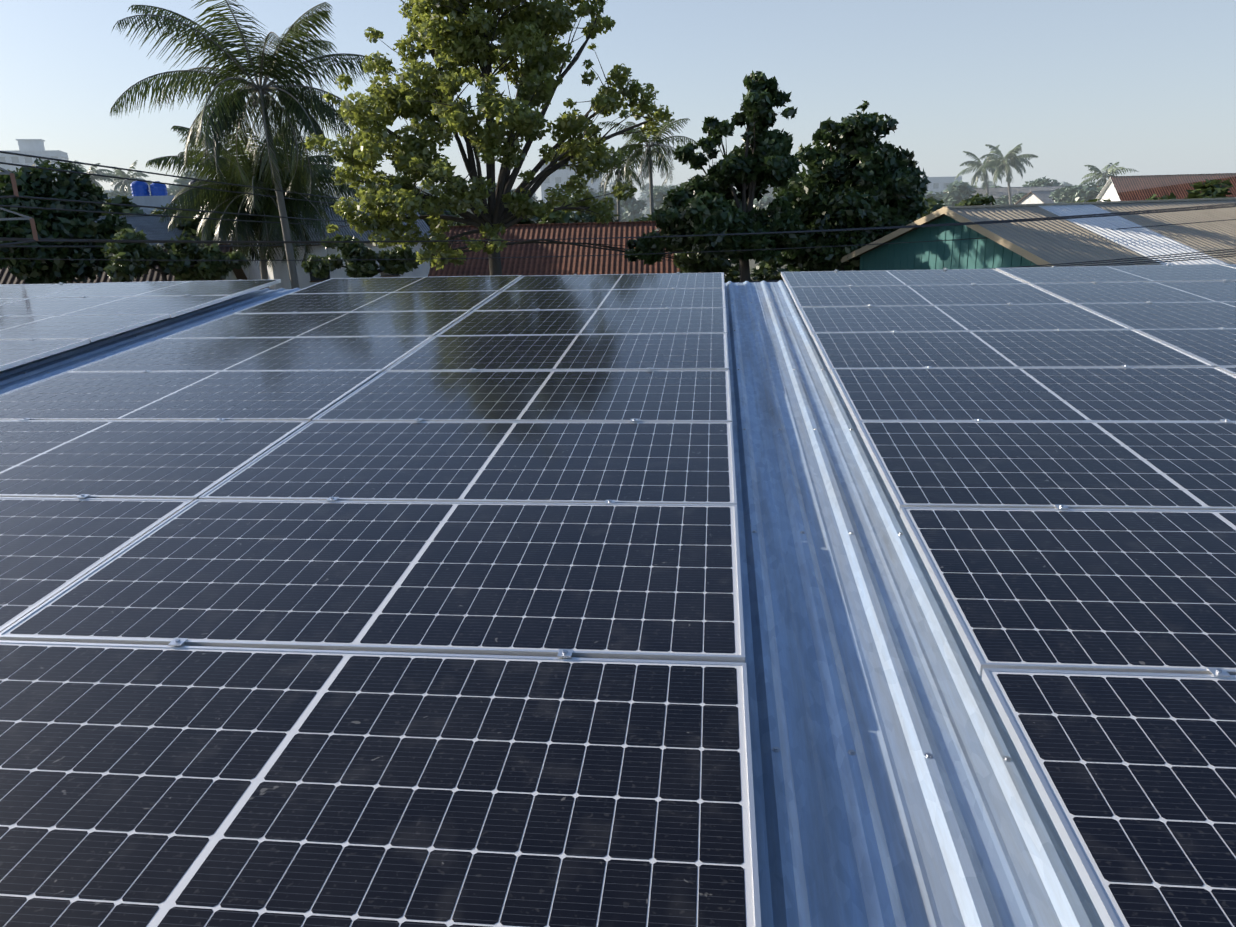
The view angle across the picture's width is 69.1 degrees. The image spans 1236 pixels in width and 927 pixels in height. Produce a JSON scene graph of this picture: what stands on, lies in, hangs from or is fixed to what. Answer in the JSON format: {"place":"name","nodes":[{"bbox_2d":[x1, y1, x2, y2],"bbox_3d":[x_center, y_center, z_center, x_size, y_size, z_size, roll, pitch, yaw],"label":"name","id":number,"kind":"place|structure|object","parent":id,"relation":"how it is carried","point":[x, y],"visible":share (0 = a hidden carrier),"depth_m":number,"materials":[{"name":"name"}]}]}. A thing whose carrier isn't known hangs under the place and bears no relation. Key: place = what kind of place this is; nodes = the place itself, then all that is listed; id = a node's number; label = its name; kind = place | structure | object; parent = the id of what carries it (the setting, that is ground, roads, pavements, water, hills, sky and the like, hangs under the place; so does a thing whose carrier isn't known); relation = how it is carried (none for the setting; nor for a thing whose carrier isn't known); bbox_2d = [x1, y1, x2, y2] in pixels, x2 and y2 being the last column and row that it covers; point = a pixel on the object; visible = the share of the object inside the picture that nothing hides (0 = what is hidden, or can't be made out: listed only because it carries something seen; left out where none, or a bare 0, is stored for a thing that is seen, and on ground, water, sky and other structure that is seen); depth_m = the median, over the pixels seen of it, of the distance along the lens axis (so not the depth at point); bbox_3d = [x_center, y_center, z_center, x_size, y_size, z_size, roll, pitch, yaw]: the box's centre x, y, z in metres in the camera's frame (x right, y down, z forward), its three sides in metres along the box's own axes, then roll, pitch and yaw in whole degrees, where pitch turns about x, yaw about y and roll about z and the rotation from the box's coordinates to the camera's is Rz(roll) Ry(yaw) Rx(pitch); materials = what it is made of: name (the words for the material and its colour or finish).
{"place":"outdoors","nodes":[
{"label":"outdoors","id":0,"kind":"place"},
{"bbox_2d":[0,139,68,181],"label":"building","id":1,"kind":"structure","parent":0,"point":[10,158],"depth_m":205.60,"materials":[{"name":"concrete"}]},
{"bbox_2d":[0,158,133,283],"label":"tree","id":2,"kind":"object","parent":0,"point":[49,224],"depth_m":33.24,"materials":[{"name":"green plant"}]},
{"bbox_2d":[56,160,115,192],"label":"building","id":3,"kind":"structure","parent":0,"point":[95,171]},
{"bbox_2d":[0,244,247,283],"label":"tiled house","id":4,"kind":"structure","parent":0,"point":[7,276],"depth_m":38.73,"materials":[{"name":"red tile"}]},
{"bbox_2d":[99,160,151,193],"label":"palm","id":5,"kind":"object","parent":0,"point":[121,183],"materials":[{"name":"green plant"}]},
{"bbox_2d":[101,227,246,281],"bbox_3d":[-14.723,-3.707,30.710,4.324,8.549,2.874,-14,21,-37],"label":"bush","id":6,"kind":"object","parent":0,"point":[125,266],"depth_m":29.42,"materials":[{"name":"green plant"}]},
{"bbox_2d":[145,117,361,288],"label":"short palm","id":7,"kind":"object","parent":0,"point":[213,199],"depth_m":45.08,"materials":[{"name":"green plant"}]},
{"bbox_2d":[110,0,398,288],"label":"tall palm","id":8,"kind":"object","parent":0,"point":[226,122],"depth_m":36.29,"materials":[{"name":"green plant"}]},
{"bbox_2d":[332,173,364,198],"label":"palm","id":9,"kind":"object","parent":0,"point":[347,188],"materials":[{"name":"green plant"}]},
{"bbox_2d":[303,0,673,275],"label":"tree","id":10,"kind":"object","parent":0,"point":[452,38],"depth_m":29.02,"materials":[{"name":"green plant"}]},
{"bbox_2d":[301,233,731,278],"bbox_3d":[-3.387,-5.468,36.507,17.389,8.084,3.005,-7,17,-18],"label":"bush","id":11,"kind":"object","parent":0,"point":[369,268],"depth_m":33.62,"materials":[{"name":"green plant"}]},
{"bbox_2d":[428,221,711,276],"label":"tiled house","id":12,"kind":"structure","parent":0,"point":[574,263],"depth_m":43.61,"materials":[{"name":"tile"}]},
{"bbox_2d":[0,0,1235,223],"bbox_3d":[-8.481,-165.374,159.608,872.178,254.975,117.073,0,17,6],"label":"haze","id":13,"kind":"object","parent":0,"point":[716,76],"depth_m":185.49,"materials":[{"name":"grey"}]},
{"bbox_2d":[0,0,1235,202],"label":"sky","id":14,"kind":"structure","parent":0,"point":[41,22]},
{"bbox_2d":[581,139,663,221],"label":"dark palm","id":15,"kind":"object","parent":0,"point":[631,176],"depth_m":85.45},
{"bbox_2d":[597,112,696,214],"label":"palm","id":16,"kind":"object","parent":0,"point":[632,147],"depth_m":70.39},
{"bbox_2d":[624,70,805,281],"bbox_3d":[3.638,-7.910,34.692,7.071,13.472,5.730,0,17,6],"label":"tree","id":17,"kind":"object","parent":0,"point":[697,204],"depth_m":33.37,"materials":[{"name":"green plant"}]},
{"bbox_2d":[645,209,852,280],"bbox_3d":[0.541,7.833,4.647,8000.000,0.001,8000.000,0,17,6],"label":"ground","id":18,"kind":"structure","parent":0,"point":[752,264],"depth_m":118.10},
{"bbox_2d":[0,167,37,240],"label":"pylon","id":19,"kind":"object","parent":18,"relation":"on","point":[15,192],"visible":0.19,"depth_m":22.42,"materials":[{"name":"brown metal"}]},
{"bbox_2d":[0,151,1235,289],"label":"power lines","id":20,"kind":"structure","parent":19,"relation":"attached to","point":[26,240],"depth_m":26.88,"materials":[{"name":"black metal"}]},
{"bbox_2d":[104,178,201,214],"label":"tank building","id":21,"kind":"structure","parent":18,"relation":"on","point":[158,197],"depth_m":79.83,"materials":[{"name":"blue paint"}]},
{"bbox_2d":[94,214,249,279],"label":"grey house","id":22,"kind":"structure","parent":18,"relation":"on","point":[152,227],"depth_m":51.98,"materials":[{"name":"paint"}]},
{"bbox_2d":[247,204,434,288],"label":"white house","id":23,"kind":"structure","parent":18,"relation":"on","point":[280,270],"depth_m":50.91,"materials":[{"name":"paint"}]},
{"bbox_2d":[540,158,601,213],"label":"building","id":24,"kind":"structure","parent":18,"relation":"on","point":[557,178],"depth_m":214.36,"materials":[{"name":"concrete"}]},
{"bbox_2d":[90,170,1105,262],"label":"tree belt","id":25,"kind":"object","parent":18,"relation":"on","point":[957,192],"depth_m":124.88,"materials":[{"name":"green plant"}]},
{"bbox_2d":[103,175,1136,216],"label":"tree belt","id":26,"kind":"object","parent":18,"relation":"on","point":[648,199],"depth_m":337.46,"materials":[{"name":"green plant"}]},
{"bbox_2d":[102,178,1232,281],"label":"tree belt","id":27,"kind":"object","parent":18,"relation":"on","point":[1214,188],"visible":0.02,"depth_m":62.84,"materials":[{"name":"green plant"}]},
{"bbox_2d":[922,176,961,193],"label":"building","id":28,"kind":"structure","parent":18,"relation":"on","point":[940,183],"depth_m":232.86,"materials":[{"name":"concrete"}]},
{"bbox_2d":[944,185,1080,204],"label":"house","id":29,"kind":"structure","parent":18,"relation":"on","point":[997,192],"depth_m":148.39,"materials":[{"name":"white paint"}]},
{"bbox_2d":[841,197,1235,270],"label":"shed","id":30,"kind":"structure","parent":18,"relation":"on","point":[1018,244],"depth_m":28.97,"materials":[{"name":"beige metal"}]},
{"bbox_2d":[1096,173,1235,201],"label":"house","id":31,"kind":"structure","parent":18,"relation":"on","point":[1129,188],"depth_m":97.49,"materials":[{"name":"tile"}]},
{"bbox_3d":[-0.554,4.327,6.424,23.400,9.315,11.450,0,20,6],"label":"building body","id":32,"kind":"object","parent":18,"relation":"on","visible":0},
{"bbox_2d":[0,280,1103,926],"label":"roof sheet","id":33,"kind":"object","parent":32,"relation":"on","point":[854,642],"visible":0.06,"depth_m":2.54,"materials":[{"name":"metal"}]},
{"bbox_2d":[0,281,1011,761],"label":"roof screws","id":34,"kind":"object","parent":33,"relation":"on","point":[926,755],"visible":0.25,"depth_m":2.30,"materials":[{"name":"grey metal"}]},
{"bbox_2d":[4,264,1232,676],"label":"panel clamps","id":35,"kind":"object","parent":33,"relation":"on","point":[1218,672],"visible":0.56,"depth_m":3.74,"materials":[{"name":"silver metal"}]},
{"bbox_2d":[0,298,28,304],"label":"panel","id":36,"kind":"object","parent":35,"relation":"attached to","point":[5,300],"visible":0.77,"depth_m":9.65,"materials":[{"name":"black glass"}]},
{"bbox_2d":[0,339,89,370],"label":"panel","id":37,"kind":"object","parent":35,"relation":"attached to","point":[14,353],"visible":1,"depth_m":7.04,"materials":[{"name":"black glass"}]},
{"bbox_2d":[0,283,95,298],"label":"panel","id":38,"kind":"object","parent":35,"relation":"attached to","point":[21,290],"visible":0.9,"depth_m":10.48,"materials":[{"name":"black glass"}]},
{"bbox_2d":[0,314,169,341],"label":"panel","id":39,"kind":"object","parent":35,"relation":"attached to","point":[92,328],"visible":1,"depth_m":7.99,"materials":[{"name":"blue glass"}]},
{"bbox_2d":[0,497,192,631],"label":"panel","id":40,"kind":"object","parent":35,"relation":"on","point":[50,548],"visible":0.98,"depth_m":3.47,"materials":[{"name":"glass"},{"name":"silicon solar cells"},{"name":"aluminium"}]},
{"bbox_2d":[0,295,231,317],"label":"panel","id":41,"kind":"object","parent":35,"relation":"attached to","point":[173,306],"visible":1,"depth_m":9.10,"materials":[{"name":"black glass"}]},
{"bbox_2d":[0,420,308,500],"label":"panel","id":42,"kind":"object","parent":35,"relation":"on","point":[156,459],"visible":1,"depth_m":4.42,"materials":[{"name":"glass"},{"name":"silicon solar cells"},{"name":"aluminium"}]},
{"bbox_2d":[34,279,280,297],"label":"panel","id":43,"kind":"object","parent":35,"relation":"attached to","point":[234,288],"visible":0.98,"depth_m":10.14,"materials":[{"name":"black glass"}]},
{"bbox_2d":[0,370,382,421],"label":"panel","id":44,"kind":"object","parent":35,"relation":"on","point":[288,395],"visible":0.96,"depth_m":5.50,"materials":[{"name":"blue glass"}]},
{"bbox_2d":[66,336,433,371],"bbox_3d":[-2.638,-0.804,6.644,2.278,0.037,1.134,0,19,6],"label":"panel","id":45,"kind":"object","parent":35,"relation":"on","point":[383,353],"visible":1,"depth_m":6.58,"materials":[{"name":"blue glass"}]},
{"bbox_2d":[164,310,470,337],"bbox_3d":[-2.524,-1.186,7.720,2.278,0.037,1.134,0,19,6],"label":"panel","id":46,"kind":"object","parent":35,"relation":"on","point":[364,324],"visible":0.96,"depth_m":7.66,"materials":[{"name":"glass"}]},
{"bbox_2d":[233,290,498,313],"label":"panel","id":47,"kind":"object","parent":35,"relation":"on","point":[387,301],"visible":0.96,"depth_m":8.73,"materials":[{"name":"blue glass"}]},
{"bbox_2d":[0,499,744,662],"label":"panel","id":48,"kind":"object","parent":35,"relation":"on","point":[629,581],"visible":1,"depth_m":3.01,"materials":[{"name":"blue glass"}]},
{"bbox_2d":[0,640,760,926],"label":"panel","id":49,"kind":"object","parent":35,"relation":"on","point":[141,785],"visible":1,"depth_m":2.04,"materials":[{"name":"glass"},{"name":"silicon solar cells"},{"name":"aluminium"}]},
{"bbox_2d":[289,275,521,293],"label":"panel","id":50,"kind":"object","parent":35,"relation":"on","point":[419,284],"visible":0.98,"depth_m":9.84,"materials":[{"name":"glass"}]},
{"bbox_2d":[199,421,736,503],"bbox_3d":[-0.599,-0.019,4.246,2.278,0.037,1.134,0,19,6],"label":"panel","id":51,"kind":"object","parent":35,"relation":"on","point":[578,462],"visible":0.98,"depth_m":4.14,"materials":[{"name":"blue glass"}]},
{"bbox_2d":[312,370,731,421],"bbox_3d":[-0.479,-0.402,5.319,2.278,0.037,1.134,1,19,6],"label":"panel","id":52,"kind":"object","parent":35,"relation":"on","point":[621,396],"visible":0.98,"depth_m":5.23,"materials":[{"name":"blue glass"}]},
{"bbox_2d":[385,333,728,370],"bbox_3d":[-0.365,-0.789,6.395,2.278,0.037,1.134,0,20,6],"label":"panel","id":53,"kind":"object","parent":35,"relation":"on","point":[684,351],"visible":1,"depth_m":6.31,"materials":[{"name":"blue glass"}]},
{"bbox_2d":[436,307,726,335],"bbox_3d":[-0.243,-1.172,7.473,2.278,0.035,1.134,0,19,6],"label":"panel","id":54,"kind":"object","parent":35,"relation":"on","point":[615,321],"visible":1,"depth_m":7.42,"materials":[{"name":"blue glass"}]},
{"bbox_2d":[473,288,725,310],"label":"panel","id":55,"kind":"object","parent":35,"relation":"on","point":[613,299],"visible":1,"depth_m":8.50,"materials":[{"name":"glass"}]},
{"bbox_2d":[502,272,724,290],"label":"panel","id":56,"kind":"object","parent":35,"relation":"on","point":[620,281],"visible":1,"depth_m":9.60,"materials":[{"name":"glass"}]},
{"bbox_2d":[781,269,1026,289],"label":"panel","id":57,"kind":"object","parent":35,"relation":"attached to","point":[892,277],"visible":0.94,"depth_m":9.29,"materials":[{"name":"glass"}]},
{"bbox_2d":[789,283,1070,309],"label":"panel","id":58,"kind":"object","parent":35,"relation":"attached to","point":[894,295],"visible":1,"depth_m":8.19,"materials":[{"name":"glass"}]},
{"bbox_2d":[799,303,1130,336],"bbox_3d":[2.649,-1.152,7.162,2.278,0.038,1.134,0,19,6],"label":"panel","id":59,"kind":"object","parent":35,"relation":"attached to","point":[1007,317],"visible":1,"depth_m":7.10,"materials":[{"name":"blue glass"}]},
{"bbox_2d":[812,329,1213,372],"bbox_3d":[2.532,-0.770,6.085,2.278,0.038,1.134,0,20,6],"label":"panel","id":60,"kind":"object","parent":35,"relation":"on","point":[1037,348],"visible":1,"depth_m":6.01,"materials":[{"name":"blue glass"}]},
{"bbox_2d":[830,367,1235,425],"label":"panel","id":61,"kind":"object","parent":35,"relation":"attached to","point":[1065,394],"visible":0.98,"depth_m":4.97,"materials":[{"name":"blue glass"}]},
{"bbox_2d":[857,421,1235,512],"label":"panel","id":62,"kind":"object","parent":35,"relation":"attached to","point":[1179,465],"visible":0.98,"depth_m":3.91,"materials":[{"name":"blue glass"}]},
{"bbox_2d":[900,507,1235,675],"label":"panel","id":63,"kind":"object","parent":35,"relation":"attached to","point":[1135,590],"visible":1,"depth_m":2.86,"materials":[{"name":"glass"}]},
{"bbox_2d":[982,668,1235,926],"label":"panel","id":64,"kind":"object","parent":35,"relation":"attached to","point":[1132,775],"visible":1,"depth_m":1.99,"materials":[{"name":"glass"}]},
{"bbox_2d":[996,264,1235,283],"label":"panel","id":65,"kind":"object","parent":35,"relation":"attached to","point":[1156,273],"visible":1,"depth_m":9.06,"materials":[{"name":"glass"}]},
{"bbox_2d":[1030,281,1235,303],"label":"panel","id":66,"kind":"object","parent":35,"relation":"attached to","point":[1139,292],"visible":0.96,"depth_m":8.04,"materials":[{"name":"black glass"}]},
{"bbox_2d":[1075,301,1235,328],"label":"panel","id":67,"kind":"object","parent":35,"relation":"attached to","point":[1174,315],"visible":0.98,"depth_m":7.02,"materials":[{"name":"blue glass"}]},
{"bbox_2d":[1134,328,1235,366],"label":"panel","id":68,"kind":"object","parent":35,"relation":"attached to","point":[1215,347],"visible":0.92,"depth_m":6.06,"materials":[{"name":"glass"}]},
{"bbox_2d":[1217,366,1235,375],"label":"panel","id":69,"kind":"object","parent":35,"relation":"attached to","point":[1230,369],"visible":0.5,"depth_m":5.36,"materials":[{"name":"silver metal"}]},
{"bbox_2d":[766,100,930,271],"bbox_3d":[9.461,-8.256,37.044,6.931,12.528,6.007,0,17,6],"label":"dark round tree","id":70,"kind":"object","parent":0,"point":[874,171],"depth_m":35.09,"materials":[{"name":"green plant"}]},
{"bbox_2d":[955,145,1010,193],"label":"palm","id":71,"kind":"object","parent":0,"point":[977,175],"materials":[{"name":"green plant"}]},
{"bbox_2d":[977,143,1037,204],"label":"palm","id":72,"kind":"object","parent":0,"point":[1016,164],"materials":[{"name":"green plant"}]},
{"bbox_2d":[1015,190,1054,203],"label":"house","id":73,"kind":"structure","parent":0,"point":[1035,197],"depth_m":127.41,"materials":[{"name":"white paint"}]},
{"bbox_2d":[1079,162,1137,185],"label":"palm","id":74,"kind":"object","parent":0,"point":[1100,174],"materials":[{"name":"green plant"}]}
]}

